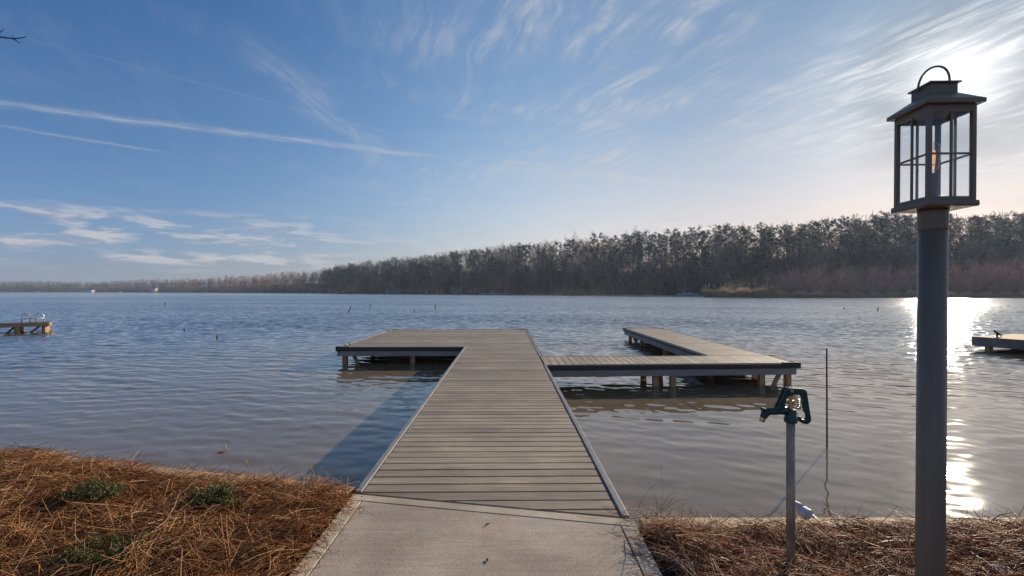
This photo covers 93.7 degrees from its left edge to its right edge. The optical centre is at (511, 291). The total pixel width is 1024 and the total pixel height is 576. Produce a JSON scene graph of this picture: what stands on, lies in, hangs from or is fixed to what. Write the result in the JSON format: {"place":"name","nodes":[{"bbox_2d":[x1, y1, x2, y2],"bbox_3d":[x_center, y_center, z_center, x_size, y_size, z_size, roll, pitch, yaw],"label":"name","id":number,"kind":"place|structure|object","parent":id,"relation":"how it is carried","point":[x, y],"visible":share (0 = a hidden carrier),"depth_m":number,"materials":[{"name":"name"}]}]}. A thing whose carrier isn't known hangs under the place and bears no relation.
{"place":"outdoors","nodes":[
{"label":"outdoors","id":0,"kind":"place"},
{"bbox_2d":[310,502,642,575],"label":"path","id":1,"kind":"structure","parent":0,"point":[391,540],"depth_m":2.75,"materials":[{"name":"concrete"}]},
{"bbox_2d":[266,498,674,575],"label":"loose needles","id":2,"kind":"object","parent":1,"relation":"on","point":[377,505],"visible":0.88,"depth_m":2.79,"materials":[{"name":"brown plant"}]},
{"bbox_2d":[289,494,662,575],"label":"path border","id":3,"kind":"object","parent":1,"relation":"on","point":[644,565],"visible":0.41,"depth_m":3.08,"materials":[{"name":"concrete"}]},
{"bbox_2d":[0,484,1018,575],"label":"ground","id":4,"kind":"structure","parent":0,"point":[663,566],"depth_m":2.74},
{"bbox_2d":[0,450,354,500],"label":"seawall","id":5,"kind":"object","parent":4,"relation":"on","point":[241,476],"visible":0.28,"depth_m":3.83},
{"bbox_2d":[0,440,361,575],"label":"pine straw","id":6,"kind":"object","parent":4,"relation":"on","point":[29,487],"visible":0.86,"depth_m":2.92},
{"bbox_2d":[53,475,127,507],"bbox_3d":[-2.862,1.378,3.274,0.450,0.240,0.335,0,0,0],"label":"evergreen plant","id":7,"kind":"object","parent":6,"relation":"on","point":[114,488],"visible":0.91,"depth_m":3.23,"materials":[{"name":"green plant"}]},
{"bbox_2d":[41,529,153,575],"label":"evergreen plant","id":8,"kind":"object","parent":6,"relation":"on","point":[79,552],"visible":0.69,"depth_m":2.46,"materials":[{"name":"green plant"}]},
{"bbox_2d":[180,478,242,511],"bbox_3d":[-1.978,1.358,3.139,0.388,0.229,0.299,0,0,31],"label":"evergreen plant","id":9,"kind":"object","parent":4,"relation":"on","point":[212,494],"visible":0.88,"depth_m":3.14,"materials":[{"name":"green plant"}]},
{"bbox_2d":[610,461,722,551],"bbox_3d":[0.950,1.389,3.035,0.775,0.434,0.598,0,0,-28],"label":"dead grass tuft","id":10,"kind":"object","parent":4,"relation":"on","point":[649,508],"visible":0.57,"depth_m":3.04,"materials":[{"name":"brown plant"}]},
{"bbox_2d":[759,387,810,575],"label":"yard hydrant","id":11,"kind":"object","parent":4,"relation":"on","point":[791,418],"visible":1,"depth_m":2.41,"materials":[{"name":"grey metal"}]},
{"bbox_2d":[633,498,1023,575],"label":"pine straw","id":12,"kind":"object","parent":4,"relation":"on","point":[743,552],"visible":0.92,"depth_m":2.64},
{"bbox_2d":[948,500,1012,524],"bbox_3d":[2.931,1.371,2.969,0.373,0.143,0.086,0,0,6],"label":"fallen twig","id":13,"kind":"object","parent":12,"relation":"on","point":[980,518],"visible":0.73,"depth_m":2.99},
{"bbox_2d":[639,518,1022,573],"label":"seawall","id":14,"kind":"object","parent":4,"relation":"on","point":[753,522],"visible":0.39,"depth_m":3.04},
{"bbox_2d":[795,501,816,518],"bbox_3d":[1.948,1.532,3.097,0.079,0.224,0.433,0,0,-8],"label":"drain pipe","id":15,"kind":"object","parent":14,"relation":"attached to","point":[802,510],"visible":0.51,"depth_m":3.16,"materials":[{"name":"white plastic"}]},
{"bbox_2d":[887,65,986,575],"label":"lamp post","id":16,"kind":"object","parent":4,"relation":"on","point":[937,104],"visible":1,"depth_m":1.52,"materials":[{"name":"grey metal"}]},
{"bbox_2d":[0,258,1019,297],"bbox_3d":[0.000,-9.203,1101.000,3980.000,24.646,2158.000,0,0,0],"label":"terrain","id":17,"kind":"structure","parent":0,"point":[307,290],"depth_m":359.45,"materials":[{"name":"brown plant"}]},
{"bbox_2d":[0,264,355,292],"bbox_3d":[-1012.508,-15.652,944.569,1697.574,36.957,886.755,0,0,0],"label":"woodland","id":18,"kind":"object","parent":17,"relation":"on","point":[300,280],"visible":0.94,"depth_m":882.63,"materials":[{"name":"brown plant"}]},
{"bbox_2d":[436,260,462,291],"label":"bare tree","id":19,"kind":"object","parent":17,"relation":"on","point":[450,275],"visible":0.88,"depth_m":391.62,"materials":[{"name":"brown plant"}]},
{"bbox_2d":[490,256,513,286],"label":"bare tree","id":20,"kind":"object","parent":17,"relation":"on","point":[506,262],"visible":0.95,"depth_m":353.15,"materials":[{"name":"brown plant"}]},
{"bbox_2d":[502,248,524,278],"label":"bare tree","id":21,"kind":"object","parent":17,"relation":"on","point":[508,253],"visible":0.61,"depth_m":393.10,"materials":[{"name":"brown plant"}]},
{"bbox_2d":[513,244,527,261],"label":"pine tree","id":22,"kind":"object","parent":17,"relation":"on","point":[519,250],"visible":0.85,"depth_m":385.61,"materials":[{"name":"green plant"}]},
{"bbox_2d":[525,260,543,293],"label":"bare tree","id":23,"kind":"object","parent":17,"relation":"on","point":[536,272],"visible":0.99,"depth_m":333.11,"materials":[{"name":"brown plant"}]},
{"bbox_2d":[536,250,558,291],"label":"bare tree","id":24,"kind":"object","parent":17,"relation":"on","point":[551,257],"visible":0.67,"depth_m":338.07,"materials":[{"name":"brown plant"}]},
{"bbox_2d":[558,256,569,291],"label":"pine tree","id":25,"kind":"object","parent":17,"relation":"on","point":[561,259],"visible":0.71,"depth_m":326.41,"materials":[{"name":"green plant"}]},
{"bbox_2d":[559,239,576,259],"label":"pine tree","id":26,"kind":"object","parent":17,"relation":"on","point":[569,249],"visible":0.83,"depth_m":361.63,"materials":[{"name":"green plant"}]},
{"bbox_2d":[559,260,579,293],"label":"bare tree","id":27,"kind":"object","parent":17,"relation":"on","point":[568,270],"visible":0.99,"depth_m":316.85,"materials":[{"name":"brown plant"}]},
{"bbox_2d":[559,256,579,287],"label":"bare tree","id":28,"kind":"object","parent":17,"relation":"on","point":[569,269],"visible":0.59,"depth_m":325.29,"materials":[{"name":"brown plant"}]},
{"bbox_2d":[563,231,586,265],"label":"bare tree","id":29,"kind":"object","parent":17,"relation":"on","point":[573,248],"visible":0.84,"depth_m":357.80,"materials":[{"name":"brown plant"}]},
{"bbox_2d":[570,268,582,293],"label":"bare tree","id":30,"kind":"object","parent":17,"relation":"on","point":[578,281],"visible":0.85,"depth_m":318.41,"materials":[{"name":"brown plant"}]},
{"bbox_2d":[588,232,606,258],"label":"pine tree","id":31,"kind":"object","parent":17,"relation":"on","point":[594,240],"visible":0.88,"depth_m":347.33,"materials":[{"name":"green plant"}]},
{"bbox_2d":[594,249,616,292],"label":"bare tree","id":32,"kind":"object","parent":17,"relation":"on","point":[606,259],"visible":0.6,"depth_m":308.55,"materials":[{"name":"brown plant"}]},
{"bbox_2d":[606,253,628,290],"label":"bare tree","id":33,"kind":"object","parent":17,"relation":"on","point":[614,258],"visible":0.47,"depth_m":303.23,"materials":[{"name":"brown plant"}]},
{"bbox_2d":[609,253,636,294],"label":"bare tree","id":34,"kind":"object","parent":17,"relation":"on","point":[623,264],"visible":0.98,"depth_m":290.47,"materials":[{"name":"brown plant"}]},
{"bbox_2d":[621,234,634,253],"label":"pine tree","id":35,"kind":"object","parent":17,"relation":"on","point":[629,239],"visible":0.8,"depth_m":330.80,"materials":[{"name":"green plant"}]},
{"bbox_2d":[618,226,644,265],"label":"bare tree","id":36,"kind":"object","parent":17,"relation":"on","point":[633,242],"visible":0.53,"depth_m":332.25,"materials":[{"name":"brown plant"}]},
{"bbox_2d":[624,255,646,291],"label":"bare tree","id":37,"kind":"object","parent":17,"relation":"on","point":[634,267],"visible":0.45,"depth_m":295.63,"materials":[{"name":"brown plant"}]},
{"bbox_2d":[632,252,647,293],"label":"pine tree","id":38,"kind":"object","parent":17,"relation":"on","point":[638,259],"visible":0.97,"depth_m":285.39,"materials":[{"name":"green plant"}]},
{"bbox_2d":[634,229,650,254],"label":"pine tree","id":39,"kind":"object","parent":17,"relation":"on","point":[641,239],"visible":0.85,"depth_m":325.08,"materials":[{"name":"green plant"}]},
{"bbox_2d":[635,256,662,288],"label":"bare tree","id":40,"kind":"object","parent":17,"relation":"on","point":[651,259],"visible":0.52,"depth_m":287.32,"materials":[{"name":"brown plant"}]},
{"bbox_2d":[639,260,661,289],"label":"bare tree","id":41,"kind":"object","parent":17,"relation":"on","point":[644,278],"visible":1,"depth_m":278.57,"materials":[{"name":"brown plant"}]},
{"bbox_2d":[642,239,658,258],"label":"bare tree","id":42,"kind":"object","parent":17,"relation":"on","point":[650,249],"visible":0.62,"depth_m":323.27,"materials":[{"name":"plant"}]},
{"bbox_2d":[648,256,678,292],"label":"bare tree","id":43,"kind":"object","parent":17,"relation":"on","point":[662,275],"visible":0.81,"depth_m":281.12,"materials":[{"name":"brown plant"}]},
{"bbox_2d":[661,227,680,255],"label":"pine tree","id":44,"kind":"object","parent":17,"relation":"on","point":[665,236],"visible":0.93,"depth_m":314.20,"materials":[{"name":"green plant"}]},
{"bbox_2d":[321,210,1023,293],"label":"woodland","id":45,"kind":"object","parent":17,"relation":"on","point":[844,242],"visible":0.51,"depth_m":272.15,"materials":[{"name":"brown plant"}]},
{"bbox_2d":[328,275,1023,294],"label":"undergrowth","id":46,"kind":"object","parent":17,"relation":"on","point":[555,291],"visible":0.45,"depth_m":310.03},
{"bbox_2d":[673,231,689,256],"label":"pine tree","id":47,"kind":"object","parent":17,"relation":"on","point":[685,233],"visible":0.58,"depth_m":314.03,"materials":[{"name":"green plant"}]},
{"bbox_2d":[673,256,695,289],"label":"bare tree","id":48,"kind":"object","parent":17,"relation":"on","point":[687,279],"visible":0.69,"depth_m":269.90,"materials":[{"name":"brown plant"}]},
{"bbox_2d":[681,253,700,291],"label":"pine tree","id":49,"kind":"object","parent":17,"relation":"on","point":[690,258],"visible":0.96,"depth_m":259.48,"materials":[{"name":"green plant"}]},
{"bbox_2d":[687,225,702,251],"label":"pine tree","id":50,"kind":"object","parent":17,"relation":"on","point":[693,235],"visible":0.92,"depth_m":301.90,"materials":[{"name":"green plant"}]},
{"bbox_2d":[693,245,708,293],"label":"pine tree","id":51,"kind":"object","parent":17,"relation":"on","point":[702,256],"visible":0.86,"depth_m":254.59,"materials":[{"name":"green plant"}]},
{"bbox_2d":[710,222,730,265],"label":"pine tree","id":52,"kind":"object","parent":17,"relation":"on","point":[720,232],"visible":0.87,"depth_m":237.77,"materials":[{"name":"green plant"}]},
{"bbox_2d":[705,249,736,286],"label":"bare tree","id":53,"kind":"object","parent":17,"relation":"on","point":[719,263],"visible":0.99,"depth_m":197.87,"materials":[{"name":"brown plant"}]},
{"bbox_2d":[707,247,734,285],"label":"bare tree","id":54,"kind":"object","parent":17,"relation":"on","point":[718,264],"visible":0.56,"depth_m":204.99,"materials":[{"name":"brown plant"}]},
{"bbox_2d":[717,240,754,286],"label":"bare tree","id":55,"kind":"object","parent":17,"relation":"on","point":[733,265],"visible":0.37,"depth_m":206.57,"materials":[{"name":"brown plant"}]},
{"bbox_2d":[720,238,758,288],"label":"bare tree","id":56,"kind":"object","parent":17,"relation":"on","point":[733,245],"visible":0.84,"depth_m":199.37,"materials":[{"name":"brown plant"}]},
{"bbox_2d":[736,226,753,255],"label":"pine tree","id":57,"kind":"object","parent":17,"relation":"on","point":[742,237],"visible":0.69,"depth_m":242.14,"materials":[{"name":"green plant"}]},
{"bbox_2d":[732,243,762,289],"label":"bare tree","id":58,"kind":"object","parent":17,"relation":"on","point":[749,268],"visible":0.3,"depth_m":204.97,"materials":[{"name":"brown plant"}]},
{"bbox_2d":[733,250,770,287],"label":"bare tree","id":59,"kind":"object","parent":17,"relation":"on","point":[756,255],"visible":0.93,"depth_m":196.59,"materials":[{"name":"brown plant"}]},
{"bbox_2d":[747,243,765,288],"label":"pine tree","id":60,"kind":"object","parent":17,"relation":"on","point":[758,248],"visible":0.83,"depth_m":198.73,"materials":[{"name":"green plant"}]},
{"bbox_2d":[748,234,769,288],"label":"pine tree","id":61,"kind":"object","parent":17,"relation":"on","point":[756,239],"visible":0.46,"depth_m":207.49,"materials":[{"name":"green plant"}]},
{"bbox_2d":[755,222,770,241],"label":"pine tree","id":62,"kind":"object","parent":17,"relation":"on","point":[759,225],"visible":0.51,"depth_m":242.17,"materials":[{"name":"grey plant"}]},
{"bbox_2d":[756,249,787,286],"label":"bare tree","id":63,"kind":"object","parent":17,"relation":"on","point":[767,255],"visible":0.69,"depth_m":199.39,"materials":[{"name":"brown plant"}]},
{"bbox_2d":[752,267,792,293],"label":"bare shrub","id":64,"kind":"object","parent":17,"relation":"on","point":[780,287],"visible":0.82,"depth_m":167.62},
{"bbox_2d":[773,231,796,258],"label":"bare tree","id":65,"kind":"object","parent":17,"relation":"on","point":[784,236],"visible":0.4,"depth_m":242.50,"materials":[{"name":"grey plant"}]},
{"bbox_2d":[771,249,799,282],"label":"bare tree","id":66,"kind":"object","parent":17,"relation":"on","point":[787,261],"visible":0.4,"depth_m":203.87,"materials":[{"name":"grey plant"}]},
{"bbox_2d":[761,268,813,293],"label":"bare shrub","id":67,"kind":"object","parent":17,"relation":"on","point":[788,290],"visible":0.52,"depth_m":169.14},
{"bbox_2d":[772,252,805,283],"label":"bare tree","id":68,"kind":"object","parent":17,"relation":"on","point":[784,262],"visible":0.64,"depth_m":196.95,"materials":[{"name":"brown plant"}]},
{"bbox_2d":[769,261,829,292],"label":"bare shrub","id":69,"kind":"object","parent":17,"relation":"on","point":[803,286],"visible":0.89,"depth_m":163.77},
{"bbox_2d":[788,231,837,279],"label":"bare tree","id":70,"kind":"object","parent":17,"relation":"on","point":[810,250],"visible":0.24,"depth_m":206.57,"materials":[{"name":"grey plant"}]},
{"bbox_2d":[805,222,820,245],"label":"pine tree","id":71,"kind":"object","parent":17,"relation":"on","point":[816,225],"visible":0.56,"depth_m":240.00,"materials":[{"name":"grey plant"}]},
{"bbox_2d":[781,264,845,293],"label":"bare shrub","id":72,"kind":"object","parent":17,"relation":"on","point":[813,279],"visible":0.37,"depth_m":171.45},
{"bbox_2d":[785,228,846,290],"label":"bare tree","id":73,"kind":"object","parent":17,"relation":"on","point":[802,249],"visible":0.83,"depth_m":195.53,"materials":[{"name":"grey plant"}]},
{"bbox_2d":[796,259,861,294],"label":"bare shrub","id":74,"kind":"object","parent":17,"relation":"on","point":[824,281],"visible":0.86,"depth_m":161.32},
{"bbox_2d":[823,226,840,248],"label":"bare tree","id":75,"kind":"object","parent":17,"relation":"on","point":[833,233],"visible":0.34,"depth_m":240.01,"materials":[{"name":"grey plant"}]},
{"bbox_2d":[817,240,852,290],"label":"bare tree","id":76,"kind":"object","parent":17,"relation":"on","point":[830,260],"visible":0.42,"depth_m":201.79,"materials":[{"name":"brown plant"}]},
{"bbox_2d":[816,269,865,293],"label":"bare shrub","id":77,"kind":"object","parent":17,"relation":"on","point":[842,281],"visible":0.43,"depth_m":167.62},
{"bbox_2d":[834,220,857,245],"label":"pine tree","id":78,"kind":"object","parent":17,"relation":"on","point":[844,224],"visible":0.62,"depth_m":239.61,"materials":[{"name":"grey plant"}]},
{"bbox_2d":[846,224,866,240],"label":"bare tree","id":79,"kind":"object","parent":17,"relation":"on","point":[858,232],"visible":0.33,"depth_m":239.29,"materials":[{"name":"grey plant"}]},
{"bbox_2d":[700,286,1023,297],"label":"marsh grass","id":80,"kind":"structure","parent":17,"relation":"on","point":[738,292],"depth_m":154.53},
{"bbox_2d":[871,215,892,240],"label":"pine tree","id":81,"kind":"object","parent":17,"relation":"on","point":[881,221],"visible":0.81,"depth_m":239.22,"materials":[{"name":"grey plant"}]},
{"bbox_2d":[859,212,916,246],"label":"bare tree","id":82,"kind":"object","parent":17,"relation":"on","point":[906,226],"visible":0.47,"depth_m":238.83,"materials":[{"name":"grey plant"}]},
{"bbox_2d":[872,256,905,291],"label":"bare tree","id":83,"kind":"object","parent":17,"relation":"on","point":[882,257],"visible":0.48,"depth_m":191.58,"materials":[{"name":"grey plant"}]},
{"bbox_2d":[876,211,903,243],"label":"pine tree","id":84,"kind":"object","parent":17,"relation":"on","point":[887,216],"visible":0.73,"depth_m":238.13,"materials":[{"name":"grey plant"}]},
{"bbox_2d":[874,233,916,278],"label":"bare tree","id":85,"kind":"object","parent":17,"relation":"on","point":[902,249],"visible":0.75,"depth_m":195.49,"materials":[{"name":"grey plant"}]},
{"bbox_2d":[900,214,916,241],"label":"pine tree","id":86,"kind":"object","parent":17,"relation":"on","point":[908,222],"visible":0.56,"depth_m":236.25,"materials":[{"name":"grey plant"}]},
{"bbox_2d":[916,255,983,293],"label":"bare shrub","id":87,"kind":"object","parent":17,"relation":"on","point":[951,290],"visible":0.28,"depth_m":161.64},
{"bbox_2d":[952,214,984,247],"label":"bare tree","id":88,"kind":"object","parent":17,"relation":"on","point":[960,226],"visible":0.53,"depth_m":235.70,"materials":[{"name":"grey plant"}]},
{"bbox_2d":[948,266,988,294],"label":"bare shrub","id":89,"kind":"object","parent":17,"relation":"on","point":[963,279],"visible":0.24,"depth_m":166.61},
{"bbox_2d":[948,231,993,292],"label":"bare tree","id":90,"kind":"object","parent":17,"relation":"on","point":[965,253],"visible":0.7,"depth_m":192.15,"materials":[{"name":"grey plant"}]},
{"bbox_2d":[955,216,992,246],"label":"bare tree","id":91,"kind":"object","parent":17,"relation":"on","point":[978,221],"visible":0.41,"depth_m":238.19,"materials":[{"name":"plant"}]},
{"bbox_2d":[948,262,1008,294],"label":"bare shrub","id":92,"kind":"object","parent":17,"relation":"on","point":[979,279],"visible":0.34,"depth_m":165.31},
{"bbox_2d":[949,237,1012,281],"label":"bare tree","id":93,"kind":"object","parent":17,"relation":"on","point":[974,248],"visible":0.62,"depth_m":191.10,"materials":[{"name":"brown plant"}]},
{"bbox_2d":[948,256,1016,294],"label":"bare shrub","id":94,"kind":"object","parent":17,"relation":"on","point":[969,286],"visible":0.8,"depth_m":160.85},
{"bbox_2d":[955,253,1021,293],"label":"bare shrub","id":95,"kind":"object","parent":17,"relation":"on","point":[994,290],"visible":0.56,"depth_m":162.27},
{"bbox_2d":[972,212,1015,258],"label":"bare tree","id":96,"kind":"object","parent":17,"relation":"on","point":[990,226],"visible":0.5,"depth_m":232.28,"materials":[{"name":"plant"}]},
{"bbox_2d":[968,256,1023,293],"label":"bare shrub","id":97,"kind":"object","parent":17,"relation":"on","point":[1022,284],"visible":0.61,"depth_m":162.61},
{"bbox_2d":[980,221,1015,245],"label":"bare tree","id":98,"kind":"object","parent":17,"relation":"on","point":[1001,227],"visible":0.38,"depth_m":233.67,"materials":[{"name":"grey plant"}]},
{"bbox_2d":[979,256,1023,293],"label":"bare shrub","id":99,"kind":"object","parent":17,"relation":"on","point":[997,274],"visible":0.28,"depth_m":166.37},
{"bbox_2d":[987,245,1023,279],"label":"bare tree","id":100,"kind":"object","parent":17,"relation":"on","point":[1005,255],"visible":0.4,"depth_m":192.46,"materials":[{"name":"brown plant"}]},
{"bbox_2d":[992,244,1023,288],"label":"bare tree","id":101,"kind":"object","parent":17,"relation":"on","point":[1010,255],"visible":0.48,"depth_m":192.53,"materials":[{"name":"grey plant"}]},
{"bbox_2d":[992,258,1023,293],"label":"bare shrub","id":102,"kind":"object","parent":17,"relation":"on","point":[1019,281],"visible":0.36,"depth_m":167.38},
{"bbox_2d":[998,218,1020,240],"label":"pine tree","id":103,"kind":"object","parent":17,"relation":"on","point":[1009,222],"visible":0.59,"depth_m":238.39,"materials":[{"name":"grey plant"}]},
{"bbox_2d":[0,292,1023,523],"bbox_3d":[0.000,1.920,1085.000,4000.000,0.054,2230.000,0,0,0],"label":"lake water","id":104,"kind":"structure","parent":0,"point":[263,383],"depth_m":9.31,"materials":[{"name":"liquid"}]},
{"bbox_2d":[0,313,51,333],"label":"wooden dock","id":105,"kind":"object","parent":104,"relation":"in","point":[17,327],"visible":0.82,"depth_m":22.58,"materials":[{"name":"brown wood"}]},
{"bbox_2d":[336,328,800,518],"bbox_3d":[0.718,2.255,11.108,10.653,1.730,16.006,0,0,-1],"label":"dock","id":106,"kind":"object","parent":104,"relation":"in","point":[492,421],"visible":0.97,"depth_m":5.61,"materials":[{"name":"wood"}]},
{"bbox_2d":[826,348,827,447],"bbox_3d":[3.870,1.808,5.900,0.023,2.225,0.020,0,0,0],"label":"rod","id":107,"kind":"object","parent":104,"relation":"in","point":[826,397],"visible":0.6,"depth_m":5.89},
{"bbox_2d":[972,330,1023,351],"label":"grey dock","id":108,"kind":"object","parent":104,"relation":"in","point":[1007,341],"visible":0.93,"depth_m":15.23,"materials":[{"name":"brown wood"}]},
{"bbox_2d":[0,0,1023,287],"label":"sky","id":109,"kind":"structure","parent":0,"point":[170,140],"materials":[{"name":"blue"}]},
{"bbox_2d":[345,293,689,296],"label":"far shoreline","id":110,"kind":"structure","parent":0,"point":[546,295],"depth_m":218.66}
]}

